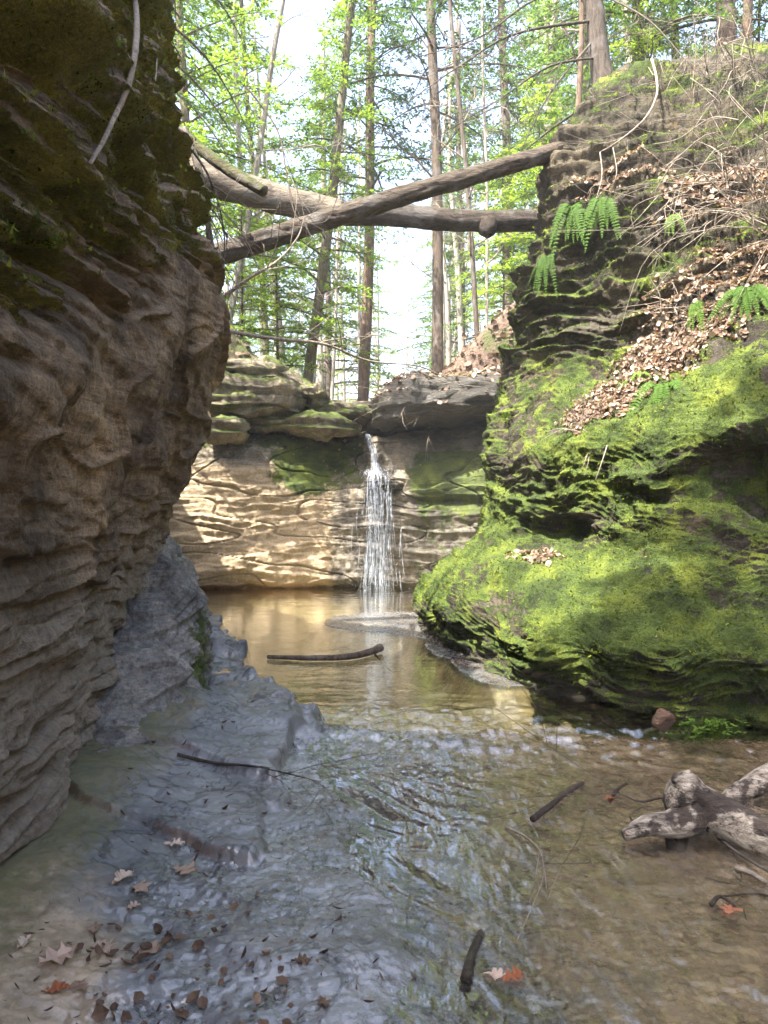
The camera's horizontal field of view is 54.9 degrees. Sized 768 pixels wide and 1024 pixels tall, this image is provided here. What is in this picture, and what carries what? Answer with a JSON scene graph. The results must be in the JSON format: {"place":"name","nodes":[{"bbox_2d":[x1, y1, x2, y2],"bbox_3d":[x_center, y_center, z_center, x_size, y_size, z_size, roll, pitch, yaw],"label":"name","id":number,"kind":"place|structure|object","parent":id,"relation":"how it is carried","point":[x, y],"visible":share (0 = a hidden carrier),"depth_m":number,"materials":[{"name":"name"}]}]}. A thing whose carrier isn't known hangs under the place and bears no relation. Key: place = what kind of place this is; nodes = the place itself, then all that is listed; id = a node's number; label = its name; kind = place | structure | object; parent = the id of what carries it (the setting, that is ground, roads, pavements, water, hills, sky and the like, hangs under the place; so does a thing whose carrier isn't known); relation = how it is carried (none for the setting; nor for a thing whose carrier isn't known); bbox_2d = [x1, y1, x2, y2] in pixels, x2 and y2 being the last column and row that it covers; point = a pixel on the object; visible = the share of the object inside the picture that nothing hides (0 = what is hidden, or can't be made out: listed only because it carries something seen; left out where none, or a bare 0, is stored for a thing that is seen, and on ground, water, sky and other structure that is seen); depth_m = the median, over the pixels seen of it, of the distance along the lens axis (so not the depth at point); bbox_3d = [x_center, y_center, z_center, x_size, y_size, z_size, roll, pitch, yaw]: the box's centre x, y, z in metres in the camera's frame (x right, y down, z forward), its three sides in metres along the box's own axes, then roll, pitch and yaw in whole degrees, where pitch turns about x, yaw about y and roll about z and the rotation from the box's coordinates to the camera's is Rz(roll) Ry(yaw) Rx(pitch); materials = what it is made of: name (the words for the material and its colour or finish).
{"place":"outdoors","nodes":[
{"label":"outdoors","id":0,"kind":"place"},
{"bbox_2d":[0,0,230,866],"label":"cliff","id":1,"kind":"structure","parent":0,"point":[112,376],"depth_m":3.06,"materials":[{"name":"stone"}]},
{"bbox_2d":[0,0,215,290],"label":"moss","id":2,"kind":"object","parent":1,"relation":"on","point":[17,230],"visible":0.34,"depth_m":2.65,"materials":[{"name":"plant"}]},
{"bbox_2d":[88,0,139,165],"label":"vine","id":3,"kind":"object","parent":1,"relation":"hanging from","point":[131,73],"visible":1,"depth_m":2.89,"materials":[{"name":"grey wood"}]},
{"bbox_2d":[181,126,243,299],"bbox_3d":[-1.600,-2.454,6.647,0.667,2.268,0.977,0,0,-12],"label":"hanging root","id":4,"kind":"object","parent":1,"relation":"hanging from","point":[197,165],"visible":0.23,"depth_m":6.67,"materials":[{"name":"brown wood"}]},
{"bbox_2d":[170,0,275,348],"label":"hemlock tree","id":5,"kind":"object","parent":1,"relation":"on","point":[193,82],"visible":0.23,"depth_m":11.09,"materials":[{"name":"green plant"}]},
{"bbox_2d":[179,124,267,196],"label":"mossy branch","id":6,"kind":"object","parent":1,"relation":"attached to","point":[225,167],"visible":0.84,"depth_m":7.30,"materials":[{"name":"brown wood"}]},
{"bbox_2d":[191,148,297,303],"bbox_3d":[-1.187,-2.342,6.016,1.319,1.696,0.945,0,0,34],"label":"dead branch","id":7,"kind":"object","parent":1,"relation":"attached to","point":[210,180],"visible":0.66,"depth_m":6.19,"materials":[{"name":"brown wood"}]},
{"bbox_2d":[198,146,321,344],"bbox_3d":[-1.097,-2.206,5.941,1.163,1.670,1.262,0,0,0],"label":"dead branch","id":8,"kind":"object","parent":1,"relation":"attached to","point":[227,278],"visible":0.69,"depth_m":6.21,"materials":[{"name":"brown wood"}]},
{"bbox_2d":[210,200,359,360],"bbox_3d":[-1.036,-2.091,6.380,1.192,1.551,1.689,0,0,16],"label":"dead branch","id":9,"kind":"object","parent":1,"relation":"attached to","point":[262,260],"visible":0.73,"depth_m":6.36,"materials":[{"name":"brown wood"}]},
{"bbox_2d":[223,131,350,298],"bbox_3d":[-0.938,-2.634,6.741,1.124,1.572,0.862,0,0,42],"label":"dead branch","id":10,"kind":"object","parent":1,"relation":"attached to","point":[241,283],"visible":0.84,"depth_m":6.79,"materials":[{"name":"brown wood"}]},
{"bbox_2d":[247,86,376,268],"bbox_3d":[-0.691,-3.317,7.445,1.374,1.982,0.438,0,0,17],"label":"dead branch","id":11,"kind":"object","parent":1,"relation":"attached to","point":[264,109],"visible":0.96,"depth_m":7.40,"materials":[{"name":"brown wood"}]},
{"bbox_2d":[230,274,494,387],"bbox_3d":[-0.170,-1.725,7.111,3.047,0.930,0.982,0,0,-36],"label":"dead branch","id":12,"kind":"object","parent":1,"relation":"attached to","point":[235,332],"visible":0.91,"depth_m":7.08,"materials":[{"name":"brown wood"}]},
{"bbox_2d":[168,425,486,589],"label":"cliff","id":13,"kind":"structure","parent":0,"point":[243,517],"depth_m":13.28,"materials":[{"name":"beige stone"}]},
{"bbox_2d":[206,414,250,444],"bbox_3d":[-2.771,-1.456,13.198,0.825,0.544,1.023,0,0,0],"label":"rock ledge","id":14,"kind":"object","parent":13,"relation":"on","point":[230,429],"visible":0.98,"depth_m":12.81,"materials":[{"name":"beige stone"}]},
{"bbox_2d":[243,409,362,441],"bbox_3d":[-1.563,-1.671,14.077,2.351,0.752,1.664,0,0,0],"label":"rock ledge","id":15,"kind":"object","parent":13,"relation":"on","point":[319,425],"visible":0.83,"depth_m":13.50,"materials":[{"name":"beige stone"}]},
{"bbox_2d":[208,370,306,417],"bbox_3d":[-2.473,-2.066,13.920,2.078,1.010,1.851,0,0,0],"label":"rock ledge","id":16,"kind":"object","parent":15,"relation":"on","point":[239,395],"visible":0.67,"depth_m":13.19,"materials":[{"name":"beige stone"}]},
{"bbox_2d":[225,358,288,377],"bbox_3d":[-2.647,-2.636,14.204,1.758,0.620,1.544,0,0,0],"label":"rock ledge","id":17,"kind":"object","parent":16,"relation":"on","point":[256,368],"visible":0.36,"depth_m":13.55,"materials":[{"name":"beige stone"}]},
{"bbox_2d":[251,355,332,406],"bbox_3d":[-1.694,-2.424,14.333,1.662,1.059,1.418,0,0,0],"label":"rock ledge","id":18,"kind":"object","parent":15,"relation":"on","point":[315,393],"visible":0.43,"depth_m":13.74,"materials":[{"name":"beige stone"}]},
{"bbox_2d":[306,399,372,431],"bbox_3d":[-0.820,-1.911,14.639,1.398,0.600,1.585,0,0,0],"label":"rock ledge","id":19,"kind":"object","parent":13,"relation":"on","point":[349,411],"visible":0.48,"depth_m":13.98,"materials":[{"name":"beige stone"}]},
{"bbox_2d":[341,438,404,590],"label":"waterfall","id":20,"kind":"structure","parent":13,"relation":"on","point":[382,569],"depth_m":13.00,"materials":[{"name":"white liquid"}]},
{"bbox_2d":[363,480,401,490],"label":"rock ledge","id":21,"kind":"object","parent":13,"relation":"on","point":[394,485],"visible":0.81,"depth_m":13.21,"materials":[{"name":"stone"}]},
{"bbox_2d":[365,418,412,436],"bbox_3d":[0.230,-1.739,14.579,1.245,0.600,0.820,0,0,0],"label":"rock ledge","id":22,"kind":"object","parent":13,"relation":"on","point":[370,430],"visible":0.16,"depth_m":14.31,"materials":[{"name":"stone"}]},
{"bbox_2d":[370,368,500,431],"bbox_3d":[1.243,-2.061,13.746,2.996,1.118,2.367,0,0,0],"label":"rock ledge","id":23,"kind":"object","parent":13,"relation":"on","point":[465,406],"visible":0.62,"depth_m":12.70,"materials":[{"name":"stone"}]},
{"bbox_2d":[370,364,500,419],"bbox_3d":[1.260,-2.163,13.789,3.039,1.004,2.473,0,0,0],"label":"leaf drift","id":24,"kind":"object","parent":23,"relation":"on","point":[484,369],"visible":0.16,"depth_m":12.84,"materials":[{"name":"brown plant"}]},
{"bbox_2d":[208,302,516,439],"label":"forest floor","id":25,"kind":"structure","parent":0,"point":[488,339],"depth_m":14.52,"materials":[{"name":"soil"}]},
{"bbox_2d":[172,0,299,235],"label":"hemlock tree","id":26,"kind":"object","parent":25,"relation":"on","point":[182,48],"visible":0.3,"depth_m":14.42,"materials":[{"name":"green plant"}]},
{"bbox_2d":[190,0,285,339],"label":"bare tree","id":27,"kind":"object","parent":25,"relation":"on","point":[237,125],"visible":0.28,"depth_m":19.94,"materials":[{"name":"brown plant"}]},
{"bbox_2d":[171,0,313,243],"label":"hemlock tree","id":28,"kind":"object","parent":25,"relation":"on","point":[214,142],"visible":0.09,"depth_m":18.21,"materials":[{"name":"green plant"}]},
{"bbox_2d":[222,204,284,346],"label":"hemlock sapling","id":29,"kind":"object","parent":25,"relation":"on","point":[242,305],"visible":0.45,"depth_m":15.36,"materials":[{"name":"plant"}]},
{"bbox_2d":[189,0,334,354],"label":"hemlock tree","id":30,"kind":"object","parent":25,"relation":"on","point":[280,104],"visible":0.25,"depth_m":22.92,"materials":[{"name":"green plant"}]},
{"bbox_2d":[237,120,303,372],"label":"hemlock tree","id":31,"kind":"object","parent":25,"relation":"on","point":[259,343],"visible":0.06,"depth_m":45.08,"materials":[{"name":"green plant"}]},
{"bbox_2d":[191,0,351,326],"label":"bare tree","id":32,"kind":"object","parent":25,"relation":"on","point":[256,168],"visible":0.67,"depth_m":15.15,"materials":[{"name":"brown plant"}]},
{"bbox_2d":[251,0,312,364],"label":"bare tree","id":33,"kind":"object","parent":25,"relation":"on","point":[280,323],"visible":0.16,"depth_m":24.63,"materials":[{"name":"brown plant"}]},
{"bbox_2d":[237,213,337,376],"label":"hemlock sapling","id":34,"kind":"object","parent":25,"relation":"on","point":[278,354],"visible":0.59,"depth_m":16.44,"materials":[{"name":"plant"}]},
{"bbox_2d":[268,10,356,388],"bbox_3d":[-2.937,-11.380,28.267,2.594,16.562,3.750,-2,-2,40],"label":"bare tree","id":35,"kind":"object","parent":25,"relation":"on","point":[320,376],"visible":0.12,"depth_m":28.63,"materials":[{"name":"brown plant"}]},
{"bbox_2d":[232,0,407,382],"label":"hemlock tree","id":36,"kind":"object","parent":25,"relation":"on","point":[343,86],"visible":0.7,"depth_m":16.90,"materials":[{"name":"green plant"}]},
{"bbox_2d":[249,46,396,400],"bbox_3d":[-2.197,-11.425,29.748,6.605,16.044,5.890,0,0,0],"label":"hemlock tree","id":37,"kind":"object","parent":25,"relation":"on","point":[329,357],"visible":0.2,"depth_m":29.90,"materials":[{"name":"green plant"}]},
{"bbox_2d":[320,127,370,400],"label":"bare tree","id":38,"kind":"object","parent":25,"relation":"on","point":[332,376],"visible":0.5,"depth_m":27.52,"materials":[{"name":"brown plant"}]},
{"bbox_2d":[301,124,406,409],"bbox_3d":[-1.250,-11.848,40.331,5.622,18.341,7.419,0,0,9],"label":"hemlock tree","id":39,"kind":"object","parent":25,"relation":"on","point":[374,319],"visible":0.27,"depth_m":39.77,"materials":[{"name":"green plant"}]},
{"bbox_2d":[343,71,383,400],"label":"bare tree","id":40,"kind":"object","parent":25,"relation":"on","point":[359,296],"visible":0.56,"depth_m":27.30,"materials":[{"name":"brown plant"}]},
{"bbox_2d":[254,0,484,400],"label":"hemlock tree","id":41,"kind":"object","parent":25,"relation":"on","point":[372,176],"visible":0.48,"depth_m":18.88,"materials":[{"name":"green plant"}]},
{"bbox_2d":[229,303,512,439],"bbox_3d":[0.003,-2.724,21.868,18.236,8.684,16.403,0,0,0],"label":"leaf carpet","id":42,"kind":"object","parent":25,"relation":"on","point":[491,353],"visible":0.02,"depth_m":14.52,"materials":[{"name":"brown plant"}]},
{"bbox_2d":[406,199,431,372],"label":"hemlock tree","id":43,"kind":"object","parent":25,"relation":"on","point":[426,336],"visible":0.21,"depth_m":45.81,"materials":[{"name":"green plant"}]},
{"bbox_2d":[384,24,474,369],"bbox_3d":[2.266,-11.305,29.779,3.964,16.450,5.146,0,0,-19],"label":"bare tree","id":44,"kind":"object","parent":25,"relation":"on","point":[445,247],"visible":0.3,"depth_m":29.77,"materials":[{"name":"brown plant"}]},
{"bbox_2d":[300,0,574,373],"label":"hemlock tree","id":45,"kind":"object","parent":25,"relation":"on","point":[431,12],"visible":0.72,"depth_m":17.89,"materials":[{"name":"green plant"}]},
{"bbox_2d":[398,113,481,370],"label":"hemlock tree","id":46,"kind":"object","parent":25,"relation":"on","point":[429,345],"visible":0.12,"depth_m":42.15,"materials":[{"name":"green plant"}]},
{"bbox_2d":[386,20,502,372],"bbox_3d":[3.221,-12.568,31.045,6.220,16.045,5.566,0,0,42],"label":"hemlock tree","id":47,"kind":"object","parent":25,"relation":"on","point":[451,256],"visible":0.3,"depth_m":30.90,"materials":[{"name":"green plant"}]},
{"bbox_2d":[409,128,481,365],"bbox_3d":[2.183,-11.132,29.165,2.985,14.939,3.878,0,0,23],"label":"bare tree","id":48,"kind":"object","parent":25,"relation":"on","point":[447,320],"visible":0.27,"depth_m":29.19,"materials":[{"name":"brown plant"}]},
{"bbox_2d":[409,0,517,353],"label":"bare tree","id":49,"kind":"object","parent":25,"relation":"on","point":[461,343],"visible":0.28,"depth_m":26.97,"materials":[{"name":"brown plant"}]},
{"bbox_2d":[406,0,530,338],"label":"bare tree","id":50,"kind":"object","parent":25,"relation":"on","point":[471,240],"visible":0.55,"depth_m":14.76,"materials":[{"name":"brown wood"}]},
{"bbox_2d":[433,0,527,326],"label":"bare tree","id":51,"kind":"object","parent":25,"relation":"on","point":[486,257],"visible":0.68,"depth_m":16.97,"materials":[{"name":"brown plant"}]},
{"bbox_2d":[450,148,529,325],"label":"hemlock sapling","id":52,"kind":"object","parent":25,"relation":"on","point":[498,268],"visible":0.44,"depth_m":17.49,"materials":[{"name":"green plant"}]},
{"bbox_2d":[443,0,575,314],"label":"hemlock tree","id":53,"kind":"object","parent":25,"relation":"on","point":[504,89],"visible":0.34,"depth_m":23.89,"materials":[{"name":"green plant"}]},
{"bbox_2d":[463,77,561,307],"bbox_3d":[3.577,-7.138,16.558,2.917,4.996,2.924,0,0,-19],"label":"hemlock sapling","id":54,"kind":"object","parent":25,"relation":"on","point":[518,238],"visible":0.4,"depth_m":16.54,"materials":[{"name":"green plant"}]},
{"bbox_2d":[454,4,582,328],"bbox_3d":[7.303,-17.564,35.709,9.102,22.501,6.898,0,0,-2],"label":"hemlock tree","id":55,"kind":"object","parent":25,"relation":"on","point":[499,296],"visible":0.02,"depth_m":35.59,"materials":[{"name":"green plant"}]},
{"bbox_2d":[472,0,619,240],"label":"bare tree","id":56,"kind":"object","parent":25,"relation":"on","point":[548,107],"visible":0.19,"depth_m":19.93,"materials":[{"name":"brown plant"}]},
{"bbox_2d":[480,0,615,288],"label":"hemlock tree","id":57,"kind":"object","parent":25,"relation":"on","point":[573,98],"visible":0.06,"depth_m":26.86,"materials":[{"name":"green plant"}]},
{"bbox_2d":[491,0,645,271],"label":"hemlock tree","id":58,"kind":"object","parent":25,"relation":"on","point":[586,82],"visible":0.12,"depth_m":19.18,"materials":[{"name":"green plant"}]},
{"bbox_2d":[587,0,711,63],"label":"hemlock sapling","id":59,"kind":"object","parent":25,"relation":"on","point":[645,46],"visible":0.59,"depth_m":12.39,"materials":[{"name":"plant"}]},
{"bbox_2d":[614,0,740,68],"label":"hemlock tree","id":60,"kind":"object","parent":25,"relation":"on","point":[685,42],"visible":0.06,"depth_m":20.92,"materials":[{"name":"green plant"}]},
{"bbox_2d":[0,610,767,1023],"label":"streambed","id":61,"kind":"structure","parent":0,"point":[618,928],"depth_m":3.10,"materials":[{"name":"stone"}]},
{"bbox_2d":[37,941,77,966],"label":"fallen leaf","id":62,"kind":"object","parent":61,"relation":"on","point":[61,953],"visible":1,"depth_m":2.39,"materials":[{"name":"brown plant"}]},
{"bbox_2d":[84,536,213,753],"bbox_3d":[-2.617,0.873,7.849,1.838,2.036,10.058,0,0,-14],"label":"rock bank","id":63,"kind":"object","parent":61,"relation":"on","point":[162,646],"visible":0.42,"depth_m":4.93,"materials":[{"name":"stone"}]},
{"bbox_2d":[67,891,338,1023],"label":"leaf mush","id":64,"kind":"object","parent":61,"relation":"on","point":[100,1013],"visible":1,"depth_m":2.38,"materials":[{"name":"brown plant"}]},
{"bbox_2d":[2,715,417,1023],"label":"wet debris","id":65,"kind":"object","parent":61,"relation":"on","point":[242,955],"visible":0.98,"depth_m":2.53,"materials":[{"name":"brown plant"}]},
{"bbox_2d":[177,753,375,823],"bbox_3d":[-0.562,1.372,3.806,1.186,0.415,0.292,0,0,34],"label":"stick","id":66,"kind":"object","parent":61,"relation":"on","point":[181,755],"visible":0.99,"depth_m":3.92,"materials":[{"name":"brown wood"}]},
{"bbox_2d":[652,708,675,733],"bbox_3d":[1.837,1.372,4.854,0.153,0.167,0.115,0,0,0],"label":"rock","id":67,"kind":"object","parent":61,"relation":"on","point":[664,720],"visible":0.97,"depth_m":4.82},
{"bbox_2d":[621,770,767,860],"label":"driftwood log","id":68,"kind":"object","parent":61,"relation":"on","point":[694,805],"visible":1,"depth_m":3.41,"materials":[{"name":"grey wood"}]},
{"bbox_2d":[721,762,767,805],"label":"driftwood branch","id":69,"kind":"object","parent":61,"relation":"on","point":[751,785],"visible":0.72,"depth_m":3.94,"materials":[{"name":"wood"}]},
{"bbox_2d":[174,0,767,400],"label":"sky","id":70,"kind":"structure","parent":0,"point":[297,39],"materials":[{"name":"white"}]},
{"bbox_2d":[203,586,767,894],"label":"stream water","id":71,"kind":"structure","parent":0,"point":[263,622],"depth_m":7.01,"materials":[{"name":"liquid"}]},
{"bbox_2d":[267,644,383,660],"bbox_3d":[-0.308,1.517,7.103,1.566,0.454,0.450,0,0,-27],"label":"stick","id":72,"kind":"object","parent":71,"relation":"on","point":[376,649],"visible":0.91,"depth_m":6.86,"materials":[{"name":"brown wood"}]},
{"bbox_2d":[460,929,484,983],"bbox_3d":[0.307,1.530,2.556,0.037,0.041,0.270,0,0,18],"label":"stick","id":73,"kind":"object","parent":71,"relation":"on","point":[466,975],"visible":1,"depth_m":2.51,"materials":[{"name":"brown wood"}]},
{"bbox_2d":[505,805,590,940],"bbox_3d":[0.644,1.285,2.931,0.291,0.478,1.200,0,0,7],"label":"twig","id":74,"kind":"object","parent":71,"relation":"on","point":[527,838],"visible":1,"depth_m":2.84,"materials":[{"name":"brown wood"}]},
{"bbox_2d":[530,781,584,822],"bbox_3d":[0.910,1.498,3.845,0.036,0.044,0.586,0,0,39],"label":"stick","id":75,"kind":"object","parent":71,"relation":"on","point":[542,811],"visible":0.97,"depth_m":3.77,"materials":[{"name":"brown wood"}]},
{"bbox_2d":[491,680,662,834],"bbox_3d":[0.988,1.311,4.071,1.020,0.686,1.028,0,0,0],"label":"twig","id":76,"kind":"object","parent":71,"relation":"on","point":[647,800],"visible":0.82,"depth_m":3.87,"materials":[{"name":"brown wood"}]},
{"bbox_2d":[661,718,728,748],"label":"plant","id":77,"kind":"object","parent":71,"relation":"on","point":[695,737],"visible":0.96,"depth_m":4.65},
{"bbox_2d":[695,717,748,743],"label":"plant","id":78,"kind":"object","parent":71,"relation":"on","point":[713,727],"visible":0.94,"depth_m":4.68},
{"bbox_2d":[706,838,767,923],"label":"twig","id":79,"kind":"object","parent":71,"relation":"on","point":[735,851],"visible":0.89,"depth_m":3.18,"materials":[{"name":"brown wood"}]},
{"bbox_2d":[412,37,767,740],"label":"cliff","id":80,"kind":"structure","parent":0,"point":[708,465],"depth_m":6.55,"materials":[{"name":"stone"}]},
{"bbox_2d":[189,157,537,238],"bbox_3d":[0.018,-4.267,9.877,6.374,1.116,0.494,0,0,-6],"label":"fallen log","id":81,"kind":"object","parent":80,"relation":"on","point":[487,224],"visible":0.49,"depth_m":9.79,"materials":[{"name":"brown wood"}]},
{"bbox_2d":[214,141,564,264],"bbox_3d":[-0.024,-3.366,8.146,4.767,1.989,0.272,0,0,-11],"label":"fallen log","id":82,"kind":"object","parent":80,"relation":"on","point":[361,208],"visible":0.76,"depth_m":8.10,"materials":[{"name":"brown wood"}]},
{"bbox_2d":[528,253,556,296],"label":"fern","id":83,"kind":"object","parent":80,"relation":"attached to","point":[543,260],"visible":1,"depth_m":8.27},
{"bbox_2d":[372,0,763,205],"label":"hemlock tree","id":84,"kind":"object","parent":80,"relation":"on","point":[600,60],"visible":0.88,"depth_m":9.21,"materials":[{"name":"green plant"}]},
{"bbox_2d":[549,201,593,262],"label":"fern","id":85,"kind":"object","parent":80,"relation":"attached to","point":[573,210],"visible":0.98,"depth_m":7.89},
{"bbox_2d":[412,33,767,712],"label":"moss","id":86,"kind":"object","parent":80,"relation":"on","point":[573,562],"visible":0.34,"depth_m":6.31,"materials":[{"name":"plant"}]},
{"bbox_2d":[597,0,767,144],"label":"bare shrub","id":87,"kind":"object","parent":86,"relation":"on","point":[706,69],"visible":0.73,"depth_m":8.10,"materials":[{"name":"brown wood"}]},
{"bbox_2d":[707,282,767,322],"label":"fern","id":88,"kind":"object","parent":86,"relation":"on","point":[747,292],"visible":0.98,"depth_m":6.21,"materials":[{"name":"plant"}]},
{"bbox_2d":[578,195,620,250],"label":"fern","id":89,"kind":"object","parent":80,"relation":"attached to","point":[602,203],"visible":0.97,"depth_m":7.67,"materials":[{"name":"plant"}]},
{"bbox_2d":[557,58,658,151],"bbox_3d":[2.535,-4.427,8.216,1.414,1.698,0.794,0,0,0],"label":"exposed root","id":90,"kind":"object","parent":80,"relation":"attached to","point":[657,91],"visible":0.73,"depth_m":8.00,"materials":[{"name":"brown wood"}]},
{"bbox_2d":[450,42,767,709],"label":"leaf drift","id":91,"kind":"object","parent":80,"relation":"on","point":[661,364],"visible":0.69,"depth_m":6.84,"materials":[{"name":"brown plant"}]},
{"bbox_2d":[686,300,704,332],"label":"fern","id":92,"kind":"object","parent":91,"relation":"on","point":[694,307],"visible":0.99,"depth_m":6.60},
{"bbox_2d":[554,0,668,110],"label":"bare tree","id":93,"kind":"object","parent":80,"relation":"on","point":[580,30],"visible":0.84,"depth_m":10.37,"materials":[{"name":"brown plant"}]},
{"bbox_2d":[464,0,767,248],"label":"hemlock tree","id":94,"kind":"object","parent":80,"relation":"on","point":[679,18],"visible":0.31,"depth_m":12.71,"materials":[{"name":"green plant"}]},
{"bbox_2d":[626,378,681,417],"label":"fern","id":95,"kind":"object","parent":80,"relation":"attached to","point":[660,390],"visible":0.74,"depth_m":6.30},
{"bbox_2d":[561,90,767,331],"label":"bare shrub","id":96,"kind":"object","parent":80,"relation":"on","point":[753,226],"visible":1,"depth_m":6.38,"materials":[{"name":"brown wood"}]},
{"bbox_2d":[644,260,710,342],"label":"bare shrub","id":97,"kind":"object","parent":80,"relation":"on","point":[661,308],"visible":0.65,"depth_m":6.72,"materials":[{"name":"brown wood"}]},
{"bbox_2d":[602,114,767,267],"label":"bare shrub","id":98,"kind":"object","parent":80,"relation":"on","point":[724,179],"visible":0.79,"depth_m":6.88,"materials":[{"name":"brown wood"}]},
{"bbox_2d":[644,0,737,57],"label":"hemlock tree","id":99,"kind":"object","parent":80,"relation":"on","point":[724,31],"visible":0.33,"depth_m":11.39,"materials":[{"name":"brown plant"}]},
{"bbox_2d":[688,0,767,130],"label":"bare shrub","id":100,"kind":"object","parent":80,"relation":"on","point":[733,59],"visible":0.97,"depth_m":7.77,"materials":[{"name":"brown wood"}]},
{"bbox_2d":[700,0,767,45],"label":"hemlock sapling","id":101,"kind":"object","parent":80,"relation":"on","point":[758,29],"visible":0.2,"depth_m":12.79,"materials":[{"name":"plant"}]},
{"bbox_2d":[741,0,752,38],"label":"bare tree","id":102,"kind":"object","parent":80,"relation":"on","point":[747,12],"visible":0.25,"depth_m":11.14,"materials":[{"name":"brown plant"}]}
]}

